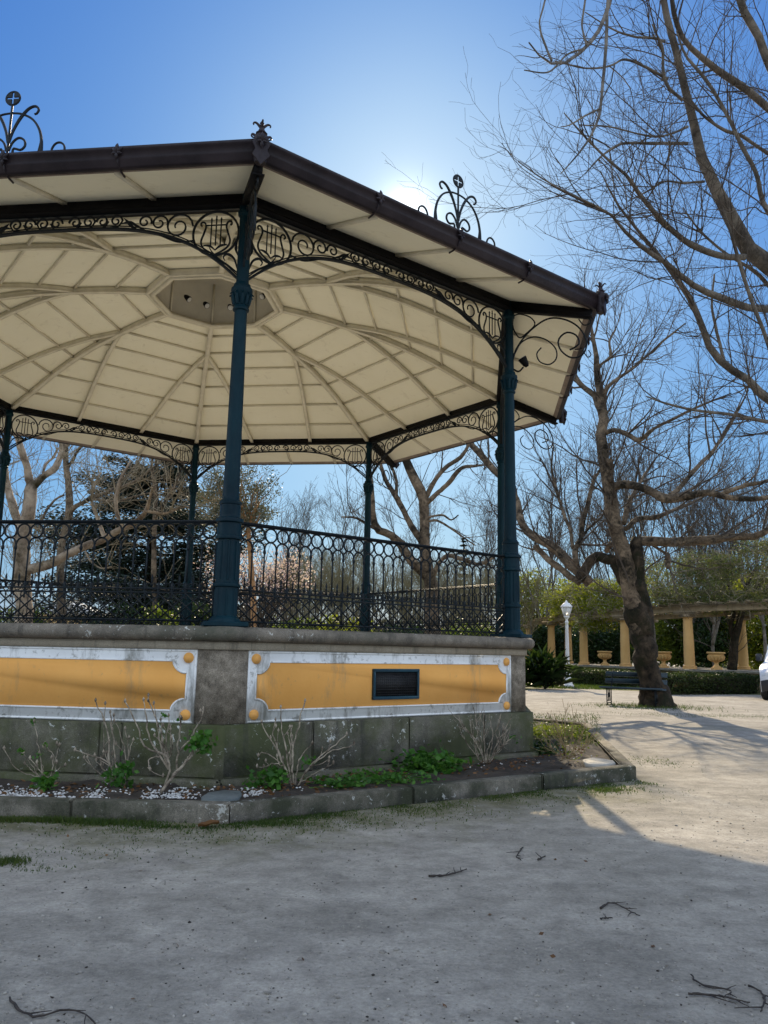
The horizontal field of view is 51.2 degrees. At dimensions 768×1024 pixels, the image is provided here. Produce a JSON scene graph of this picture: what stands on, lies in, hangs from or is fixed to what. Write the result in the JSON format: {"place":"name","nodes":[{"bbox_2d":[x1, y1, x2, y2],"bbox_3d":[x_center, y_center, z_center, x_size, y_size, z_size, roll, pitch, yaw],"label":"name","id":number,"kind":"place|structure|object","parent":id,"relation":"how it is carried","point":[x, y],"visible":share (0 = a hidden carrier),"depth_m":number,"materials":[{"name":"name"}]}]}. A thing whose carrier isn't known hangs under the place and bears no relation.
{"place":"outdoors","nodes":[
{"label":"outdoors","id":0,"kind":"place"},
{"bbox_2d":[38,601,97,623],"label":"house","id":1,"kind":"structure","parent":0,"point":[67,611],"depth_m":40.36,"materials":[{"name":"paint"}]},
{"bbox_2d":[0,660,767,1023],"bbox_3d":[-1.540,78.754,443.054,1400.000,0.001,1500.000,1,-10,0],"label":"ground","id":2,"kind":"structure","parent":0,"point":[714,754],"depth_m":4.03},
{"bbox_2d":[0,603,51,622],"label":"bush","id":3,"kind":"object","parent":2,"relation":"on","point":[36,610],"visible":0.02,"depth_m":26.75,"materials":[{"name":"green plant"}]},
{"bbox_2d":[9,996,95,1023],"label":"fallen twig","id":4,"kind":"object","parent":2,"relation":"on","point":[17,1008],"visible":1,"depth_m":2.75,"materials":[{"name":"brown wood"}]},
{"bbox_2d":[81,599,138,624],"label":"bush","id":5,"kind":"object","parent":2,"relation":"on","point":[122,606],"visible":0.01,"depth_m":23.92,"materials":[{"name":"green plant"}]},
{"bbox_2d":[0,435,257,622],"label":"bare tree","id":6,"kind":"object","parent":2,"relation":"on","point":[29,502],"visible":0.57,"depth_m":18.76,"materials":[{"name":"brown plant"}]},
{"bbox_2d":[19,444,240,623],"bbox_3d":[-8.002,0.177,24.559,8.250,10.052,5.240,-2,-10,17],"label":"bare tree","id":7,"kind":"object","parent":2,"relation":"on","point":[60,568],"visible":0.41,"depth_m":24.75,"materials":[{"name":"brown plant"}]},
{"bbox_2d":[125,603,194,625],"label":"bush","id":8,"kind":"object","parent":2,"relation":"on","point":[159,611],"visible":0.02,"depth_m":22.95,"materials":[{"name":"green plant"}]},
{"bbox_2d":[171,598,211,625],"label":"bush","id":9,"kind":"object","parent":2,"relation":"on","point":[194,608],"visible":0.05,"depth_m":25.24,"materials":[{"name":"green plant"}]},
{"bbox_2d":[198,819,219,826],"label":"dead leaf","id":10,"kind":"object","parent":2,"relation":"on","point":[209,822],"visible":1,"depth_m":5.72,"materials":[{"name":"brown plant"}]},
{"bbox_2d":[187,465,290,626],"bbox_3d":[-4.057,1.544,22.030,2.895,6.903,2.517,1,-10,0],"label":"leafy tree","id":11,"kind":"object","parent":2,"relation":"on","point":[247,514],"visible":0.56,"depth_m":22.14,"materials":[{"name":"green plant"}]},
{"bbox_2d":[194,541,325,627],"bbox_3d":[-3.978,3.042,24.921,4.165,4.972,3.095,-3,-11,25],"label":"magnolia tree","id":12,"kind":"object","parent":2,"relation":"on","point":[266,578],"visible":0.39,"depth_m":24.68,"materials":[{"name":"pink plant"}]},
{"bbox_2d":[0,91,608,789],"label":"bandstand","id":13,"kind":"structure","parent":2,"relation":"on","point":[258,297],"depth_m":9.10,"materials":[{"name":"stone"}]},
{"bbox_2d":[0,721,609,800],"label":"flower bed","id":14,"kind":"object","parent":2,"relation":"on","point":[593,750],"visible":0.15,"depth_m":7.06,"materials":[{"name":"soil"}]},
{"bbox_2d":[3,717,66,791],"bbox_3d":[-2.811,1.974,6.534,0.484,0.597,0.373,1,-10,0],"label":"bare shrub","id":15,"kind":"object","parent":14,"relation":"on","point":[44,781],"visible":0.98,"depth_m":6.46,"materials":[{"name":"brown plant"}]},
{"bbox_2d":[74,698,138,787],"bbox_3d":[-2.286,1.921,6.647,0.527,0.753,0.379,6,-11,-25],"label":"bare shrub","id":16,"kind":"object","parent":14,"relation":"on","point":[117,775],"visible":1,"depth_m":6.62,"materials":[{"name":"brown plant"}]},
{"bbox_2d":[124,692,217,793],"bbox_3d":[-1.681,1.854,6.418,0.712,0.773,0.408,-1,-10,10],"label":"bare shrub","id":17,"kind":"object","parent":14,"relation":"on","point":[199,739],"visible":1,"depth_m":6.41,"materials":[{"name":"brown plant"}]},
{"bbox_2d":[201,790,241,800],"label":"stone slab","id":18,"kind":"structure","parent":14,"relation":"on","point":[228,795],"depth_m":6.19,"materials":[{"name":"stone"}]},
{"bbox_2d":[0,750,591,798],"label":"gravel","id":19,"kind":"structure","parent":14,"relation":"on","point":[170,796],"depth_m":6.33,"materials":[{"name":"white gravel"}]},
{"bbox_2d":[242,698,354,790],"bbox_3d":[-0.716,1.976,6.799,0.954,0.776,0.473,-1,-10,10],"label":"bare shrub","id":20,"kind":"object","parent":14,"relation":"on","point":[273,777],"visible":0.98,"depth_m":6.78,"materials":[{"name":"brown plant"}]},
{"bbox_2d":[298,768,384,789],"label":"leafy plant","id":21,"kind":"object","parent":14,"relation":"on","point":[334,782],"visible":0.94,"depth_m":6.91,"materials":[{"name":"green plant"}]},
{"bbox_2d":[1,739,743,1007],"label":"leaf litter","id":22,"kind":"object","parent":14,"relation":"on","point":[316,790],"visible":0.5,"depth_m":6.68,"materials":[{"name":"brown plant"}]},
{"bbox_2d":[321,767,444,786],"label":"leafy plant","id":23,"kind":"object","parent":14,"relation":"on","point":[394,777],"visible":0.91,"depth_m":7.23,"materials":[{"name":"green plant"}]},
{"bbox_2d":[378,739,479,774],"bbox_3d":[0.443,2.420,7.963,1.002,0.326,0.721,1,-10,0],"label":"leafy plant","id":24,"kind":"object","parent":14,"relation":"on","point":[424,761],"visible":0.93,"depth_m":7.87,"materials":[{"name":"green plant"}]},
{"bbox_2d":[448,708,521,762],"bbox_3d":[1.058,2.339,8.469,0.780,0.621,0.420,1,-10,0],"label":"bare shrub","id":25,"kind":"object","parent":14,"relation":"on","point":[480,748],"visible":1,"depth_m":8.48,"materials":[{"name":"brown plant"}]},
{"bbox_2d":[534,739,570,754],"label":"leafy plant","id":26,"kind":"object","parent":14,"relation":"on","point":[542,750],"visible":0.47,"depth_m":9.40,"materials":[{"name":"green plant"}]},
{"bbox_2d":[533,722,590,740],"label":"leafy plant","id":27,"kind":"object","parent":14,"relation":"on","point":[537,731],"visible":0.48,"depth_m":11.82,"materials":[{"name":"green plant"}]},
{"bbox_2d":[529,699,604,761],"bbox_3d":[2.005,2.507,8.964,0.726,0.807,0.830,-8,-13,41],"label":"bare shrub","id":28,"kind":"object","parent":14,"relation":"on","point":[574,742],"visible":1,"depth_m":8.98,"materials":[{"name":"brown plant"}]},
{"bbox_2d":[0,718,635,823],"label":"kerb","id":29,"kind":"structure","parent":2,"relation":"on","point":[623,769],"depth_m":6.25,"materials":[{"name":"stone"}]},
{"bbox_2d":[1,606,754,669],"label":"woodland","id":30,"kind":"object","parent":2,"relation":"on","point":[493,631],"depth_m":97.17,"materials":[{"name":"green plant"}]},
{"bbox_2d":[0,792,763,1023],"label":"debris","id":31,"kind":"object","parent":2,"relation":"on","point":[517,1021],"visible":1,"depth_m":3.38,"materials":[{"name":"brown plant"}]},
{"bbox_2d":[0,682,767,872],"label":"grass","id":32,"kind":"structure","parent":2,"relation":"on","point":[80,821],"depth_m":5.99,"materials":[{"name":"green plant"}]},
{"bbox_2d":[0,786,767,1023],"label":"stone grit","id":33,"kind":"object","parent":2,"relation":"on","point":[538,959],"visible":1,"depth_m":3.37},
{"bbox_2d":[328,442,549,634],"bbox_3d":[1.503,-0.354,23.323,6.447,10.518,4.810,-2,-10,15],"label":"bare tree","id":34,"kind":"object","parent":2,"relation":"on","point":[425,500],"visible":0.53,"depth_m":23.90,"materials":[{"name":"brown plant"}]},
{"bbox_2d":[428,867,466,876],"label":"fallen twig","id":35,"kind":"object","parent":2,"relation":"on","point":[441,875],"visible":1,"depth_m":4.55,"materials":[{"name":"wood"}]},
{"bbox_2d":[506,847,523,859],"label":"fallen twig","id":36,"kind":"object","parent":2,"relation":"on","point":[521,848],"visible":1,"depth_m":5.10,"materials":[{"name":"wood"}]},
{"bbox_2d":[525,643,587,688],"bbox_3d":[6.190,5.815,30.460,3.007,1.810,2.611,1,-10,0],"label":"bush","id":37,"kind":"object","parent":2,"relation":"on","point":[547,670],"visible":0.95,"depth_m":30.05,"materials":[{"name":"green plant"}]},
{"bbox_2d":[561,600,573,686],"bbox_3d":[7.422,5.322,32.495,0.480,3.500,0.500,1,-10,0],"label":"lamp post","id":38,"kind":"object","parent":2,"relation":"on","point":[566,607],"visible":0.67,"depth_m":32.55,"materials":[{"name":"white metal"}]},
{"bbox_2d":[384,0,767,536],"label":"bare tree","id":39,"kind":"object","parent":2,"relation":"on","point":[753,253],"visible":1,"depth_m":13.48,"materials":[{"name":"brown plant"}]},
{"bbox_2d":[446,238,767,707],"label":"bare tree","id":40,"kind":"object","parent":2,"relation":"on","point":[625,562],"visible":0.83,"depth_m":21.45,"materials":[{"name":"brown plant"}]},
{"bbox_2d":[599,902,639,915],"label":"fallen twig","id":41,"kind":"object","parent":2,"relation":"on","point":[603,905],"visible":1,"depth_m":4.04,"materials":[{"name":"wood"}]},
{"bbox_2d":[599,670,667,707],"bbox_3d":[6.509,4.602,20.942,1.620,0.905,0.655,-5,-12,32],"label":"park bench","id":42,"kind":"object","parent":2,"relation":"on","point":[612,673],"visible":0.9,"depth_m":21.18,"materials":[{"name":"teal paint"}]},
{"bbox_2d":[690,974,736,997],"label":"fallen twig","id":43,"kind":"object","parent":2,"relation":"on","point":[710,986],"visible":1,"depth_m":3.07,"materials":[{"name":"wood"}]},
{"bbox_2d":[688,992,749,1006],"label":"fallen twig","id":44,"kind":"object","parent":2,"relation":"on","point":[707,994],"visible":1,"depth_m":2.99,"materials":[{"name":"brown wood"}]},
{"bbox_2d":[736,984,767,1011],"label":"fallen twig","id":45,"kind":"object","parent":2,"relation":"on","point":[763,997],"visible":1,"depth_m":2.95,"materials":[{"name":"wood"}]},
{"bbox_2d":[755,647,767,699],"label":"parked van","id":46,"kind":"object","parent":2,"relation":"on","point":[763,669],"visible":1,"depth_m":25.20,"materials":[{"name":"white paint"}]},
{"bbox_2d":[0,0,767,628],"label":"sky","id":47,"kind":"structure","parent":0,"point":[341,86],"materials":[{"name":"blue"}]},
{"bbox_2d":[452,535,473,616],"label":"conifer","id":48,"kind":"object","parent":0,"point":[463,542],"visible":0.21,"depth_m":70.33,"materials":[{"name":"green plant"}]},
{"bbox_2d":[582,757,615,766],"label":"stone slab","id":49,"kind":"structure","parent":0,"point":[593,762],"depth_m":8.53,"materials":[{"name":"white stone"}]},
{"bbox_2d":[525,667,760,694],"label":"lawn","id":50,"kind":"structure","parent":0,"point":[528,688],"depth_m":30.48,"materials":[{"name":"green plant"}]},
{"bbox_2d":[14,452,272,624],"bbox_3d":[-9.489,1.036,33.472,11.643,11.972,11.827,1,-10,0],"label":"conifer","id":51,"kind":"object","parent":50,"relation":"on","point":[126,559],"visible":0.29,"depth_m":31.89,"materials":[{"name":"green plant"}]},
{"bbox_2d":[254,547,303,624],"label":"bare tree","id":52,"kind":"object","parent":50,"relation":"on","point":[270,577],"visible":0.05,"depth_m":49.56,"materials":[{"name":"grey plant"}]},
{"bbox_2d":[262,559,317,621],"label":"bare tree","id":53,"kind":"object","parent":50,"relation":"on","point":[297,587],"visible":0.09,"depth_m":43.79,"materials":[{"name":"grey plant"}]},
{"bbox_2d":[267,616,318,629],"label":"bush","id":54,"kind":"object","parent":50,"relation":"on","point":[297,626],"visible":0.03,"depth_m":28.55,"materials":[{"name":"green plant"}]},
{"bbox_2d":[268,541,323,623],"bbox_3d":[-4.543,4.574,38.059,2.946,6.462,3.580,5,-11,-23],"label":"tree","id":55,"kind":"object","parent":50,"relation":"on","point":[292,608],"visible":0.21,"depth_m":37.81,"materials":[{"name":"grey plant"}]},
{"bbox_2d":[267,480,328,618],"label":"bare tree","id":56,"kind":"object","parent":50,"relation":"on","point":[306,515],"visible":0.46,"depth_m":70.32,"materials":[{"name":"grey plant"}]},
{"bbox_2d":[281,544,338,620],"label":"tree","id":57,"kind":"object","parent":50,"relation":"on","point":[312,566],"visible":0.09,"depth_m":56.59,"materials":[{"name":"grey plant"}]},
{"bbox_2d":[298,541,355,629],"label":"bare tree","id":58,"kind":"object","parent":50,"relation":"on","point":[317,597],"visible":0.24,"depth_m":47.25,"materials":[{"name":"grey plant"}]},
{"bbox_2d":[297,545,371,628],"bbox_3d":[-2.556,4.803,39.504,3.596,6.580,3.326,10,-13,-41],"label":"bare tree","id":59,"kind":"object","parent":50,"relation":"on","point":[340,588],"visible":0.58,"depth_m":39.88,"materials":[{"name":"grey plant"}]},
{"bbox_2d":[300,482,380,622],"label":"bare tree","id":60,"kind":"object","parent":50,"relation":"on","point":[342,532],"visible":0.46,"depth_m":74.39,"materials":[{"name":"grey plant"}]},
{"bbox_2d":[312,614,381,631],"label":"bush","id":61,"kind":"object","parent":50,"relation":"on","point":[332,615],"visible":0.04,"depth_m":29.29,"materials":[{"name":"green plant"}]},
{"bbox_2d":[313,547,384,629],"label":"bare tree","id":62,"kind":"object","parent":50,"relation":"on","point":[356,613],"visible":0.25,"depth_m":42.17,"materials":[{"name":"grey plant"}]},
{"bbox_2d":[313,533,391,629],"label":"tree","id":63,"kind":"object","parent":50,"relation":"on","point":[358,560],"visible":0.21,"depth_m":51.55,"materials":[{"name":"grey plant"}]},
{"bbox_2d":[349,550,404,630],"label":"bare tree","id":64,"kind":"object","parent":50,"relation":"on","point":[375,580],"visible":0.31,"depth_m":45.84,"materials":[{"name":"grey plant"}]},
{"bbox_2d":[370,546,418,630],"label":"bare tree","id":65,"kind":"object","parent":50,"relation":"on","point":[390,576],"visible":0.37,"depth_m":49.74,"materials":[{"name":"grey plant"}]},
{"bbox_2d":[379,560,424,630],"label":"bare tree","id":66,"kind":"object","parent":50,"relation":"on","point":[413,596],"visible":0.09,"depth_m":53.38,"materials":[{"name":"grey plant"}]},
{"bbox_2d":[380,619,423,633],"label":"bush","id":67,"kind":"object","parent":50,"relation":"on","point":[401,630],"visible":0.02,"depth_m":29.97,"materials":[{"name":"green plant"}]},
{"bbox_2d":[378,481,453,619],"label":"bare tree","id":68,"kind":"object","parent":50,"relation":"on","point":[430,509],"visible":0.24,"depth_m":80.39,"materials":[{"name":"grey plant"}]},
{"bbox_2d":[378,551,453,630],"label":"bare tree","id":69,"kind":"object","parent":50,"relation":"on","point":[422,611],"visible":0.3,"depth_m":41.76,"materials":[{"name":"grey plant"}]},
{"bbox_2d":[407,543,469,634],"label":"bare tree","id":70,"kind":"object","parent":50,"relation":"on","point":[440,583],"visible":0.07,"depth_m":49.61,"materials":[{"name":"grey plant"}]},
{"bbox_2d":[415,543,471,633],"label":"bare tree","id":71,"kind":"object","parent":50,"relation":"on","point":[443,568],"visible":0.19,"depth_m":45.51,"materials":[{"name":"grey plant"}]},
{"bbox_2d":[433,562,495,633],"bbox_3d":[4.458,5.345,39.895,3.952,5.901,4.384,-3,-11,20],"label":"bare tree","id":72,"kind":"object","parent":50,"relation":"on","point":[460,583],"visible":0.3,"depth_m":39.70,"materials":[{"name":"grey plant"}]},
{"bbox_2d":[441,618,494,635],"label":"bush","id":73,"kind":"object","parent":50,"relation":"on","point":[468,629],"visible":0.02,"depth_m":29.49,"materials":[{"name":"green plant"}]},
{"bbox_2d":[441,562,495,626],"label":"bare tree","id":74,"kind":"object","parent":50,"relation":"on","point":[471,582],"visible":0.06,"depth_m":51.61,"materials":[{"name":"brown plant"}]},
{"bbox_2d":[449,482,496,626],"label":"bare tree","id":75,"kind":"object","parent":50,"relation":"on","point":[487,529],"visible":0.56,"depth_m":78.57,"materials":[{"name":"grey plant"}]},
{"bbox_2d":[449,551,496,629],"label":"bare tree","id":76,"kind":"object","parent":50,"relation":"on","point":[486,582],"visible":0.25,"depth_m":44.09,"materials":[{"name":"grey plant"}]},
{"bbox_2d":[474,551,555,638],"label":"bare tree","id":77,"kind":"object","parent":50,"relation":"on","point":[533,607],"visible":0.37,"depth_m":47.70,"materials":[{"name":"brown plant"}]},
{"bbox_2d":[486,566,574,637],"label":"evergreen tree","id":78,"kind":"object","parent":50,"relation":"on","point":[543,590],"visible":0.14,"depth_m":59.23,"materials":[{"name":"green plant"}]},
{"bbox_2d":[489,446,592,625],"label":"bare tree","id":79,"kind":"object","parent":50,"relation":"on","point":[558,530],"visible":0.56,"depth_m":58.35,"materials":[{"name":"brown plant"}]},
{"bbox_2d":[527,624,579,663],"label":"evergreen tree","id":80,"kind":"object","parent":50,"relation":"on","point":[540,636],"visible":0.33,"depth_m":52.40,"materials":[{"name":"green plant"}]},
{"bbox_2d":[547,484,606,629],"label":"bare tree","id":81,"kind":"object","parent":50,"relation":"on","point":[581,550],"visible":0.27,"depth_m":64.05,"materials":[{"name":"brown plant"}]},
{"bbox_2d":[571,621,633,664],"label":"evergreen tree","id":82,"kind":"object","parent":50,"relation":"on","point":[603,641],"visible":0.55,"depth_m":54.16,"materials":[{"name":"green plant"}]},
{"bbox_2d":[570,667,639,686],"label":"hedge","id":83,"kind":"object","parent":50,"relation":"on","point":[592,676],"visible":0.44,"depth_m":34.17,"materials":[{"name":"green plant"}]},
{"bbox_2d":[568,440,669,604],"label":"bare tree","id":84,"kind":"object","parent":50,"relation":"on","point":[606,537],"visible":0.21,"depth_m":59.42,"materials":[{"name":"brown plant"}]},
{"bbox_2d":[591,422,687,641],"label":"bare tree","id":85,"kind":"object","parent":50,"relation":"on","point":[647,502],"visible":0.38,"depth_m":46.20,"materials":[{"name":"brown plant"}]},
{"bbox_2d":[612,623,669,664],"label":"evergreen tree","id":86,"kind":"object","parent":50,"relation":"on","point":[633,647],"depth_m":56.02,"materials":[{"name":"green plant"}]},
{"bbox_2d":[521,599,767,690],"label":"pergola","id":87,"kind":"object","parent":50,"relation":"on","point":[695,608],"visible":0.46,"depth_m":36.43,"materials":[{"name":"stone"}]},
{"bbox_2d":[524,572,657,642],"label":"climbing plant","id":88,"kind":"object","parent":87,"relation":"on","point":[589,601],"visible":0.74,"depth_m":42.38,"materials":[{"name":"green plant"}]},
{"bbox_2d":[597,651,611,665],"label":"garden urn","id":89,"kind":"object","parent":87,"relation":"on","point":[604,655],"visible":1,"depth_m":40.78,"materials":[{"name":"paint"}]},
{"bbox_2d":[657,651,671,667],"bbox_3d":[12.588,6.655,36.139,0.760,0.730,0.760,1,-10,0],"label":"garden urn","id":90,"kind":"object","parent":87,"relation":"on","point":[663,656],"visible":0.87,"depth_m":35.92,"materials":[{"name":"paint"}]},
{"bbox_2d":[613,522,767,626],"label":"climbing plant","id":91,"kind":"object","parent":87,"relation":"on","point":[690,590],"visible":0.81,"depth_m":34.63,"materials":[{"name":"green plant"}]},
{"bbox_2d":[706,652,724,669],"bbox_3d":[13.877,6.218,33.493,0.760,0.730,0.760,1,-10,0],"label":"garden urn","id":92,"kind":"object","parent":87,"relation":"on","point":[716,658],"visible":1,"depth_m":33.29,"materials":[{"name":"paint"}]},
{"bbox_2d":[630,594,708,666],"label":"evergreen tree","id":93,"kind":"object","parent":50,"relation":"on","point":[668,642],"visible":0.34,"depth_m":50.50,"materials":[{"name":"green plant"}]},
{"bbox_2d":[642,448,741,622],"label":"bare tree","id":94,"kind":"object","parent":50,"relation":"on","point":[681,533],"visible":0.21,"depth_m":51.06,"materials":[{"name":"brown plant"}]},
{"bbox_2d":[643,472,766,666],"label":"bare tree","id":95,"kind":"object","parent":50,"relation":"on","point":[715,627],"visible":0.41,"depth_m":43.76,"materials":[{"name":"brown plant"}]},
{"bbox_2d":[662,670,759,694],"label":"hedge","id":96,"kind":"object","parent":50,"relation":"on","point":[691,682],"visible":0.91,"depth_m":28.48,"materials":[{"name":"green plant"}]},
{"bbox_2d":[678,595,756,667],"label":"evergreen tree","id":97,"kind":"object","parent":50,"relation":"on","point":[701,650],"visible":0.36,"depth_m":48.58,"materials":[{"name":"green plant"}]},
{"bbox_2d":[679,430,767,661],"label":"bare tree","id":98,"kind":"object","parent":50,"relation":"on","point":[761,617],"visible":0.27,"depth_m":42.95,"materials":[{"name":"brown plant"}]},
{"bbox_2d":[693,567,757,666],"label":"evergreen tree","id":99,"kind":"object","parent":50,"relation":"on","point":[733,590],"visible":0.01,"depth_m":59.56,"materials":[{"name":"green plant"}]},
{"bbox_2d":[700,441,762,589],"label":"bare tree","id":100,"kind":"object","parent":50,"relation":"on","point":[732,501],"visible":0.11,"depth_m":60.23,"materials":[{"name":"brown plant"}]},
{"bbox_2d":[716,574,767,669],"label":"evergreen tree","id":101,"kind":"object","parent":50,"relation":"on","point":[754,626],"visible":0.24,"depth_m":48.73,"materials":[{"name":"green plant"}]},
{"bbox_2d":[719,553,767,669],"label":"bare tree","id":102,"kind":"object","parent":50,"relation":"on","point":[735,635],"visible":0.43,"depth_m":35.68,"materials":[{"name":"brown plant"}]},
{"bbox_2d":[750,615,767,646],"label":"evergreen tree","id":103,"kind":"object","parent":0,"point":[766,630],"visible":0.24,"depth_m":48.23,"materials":[{"name":"green plant"}]}
]}

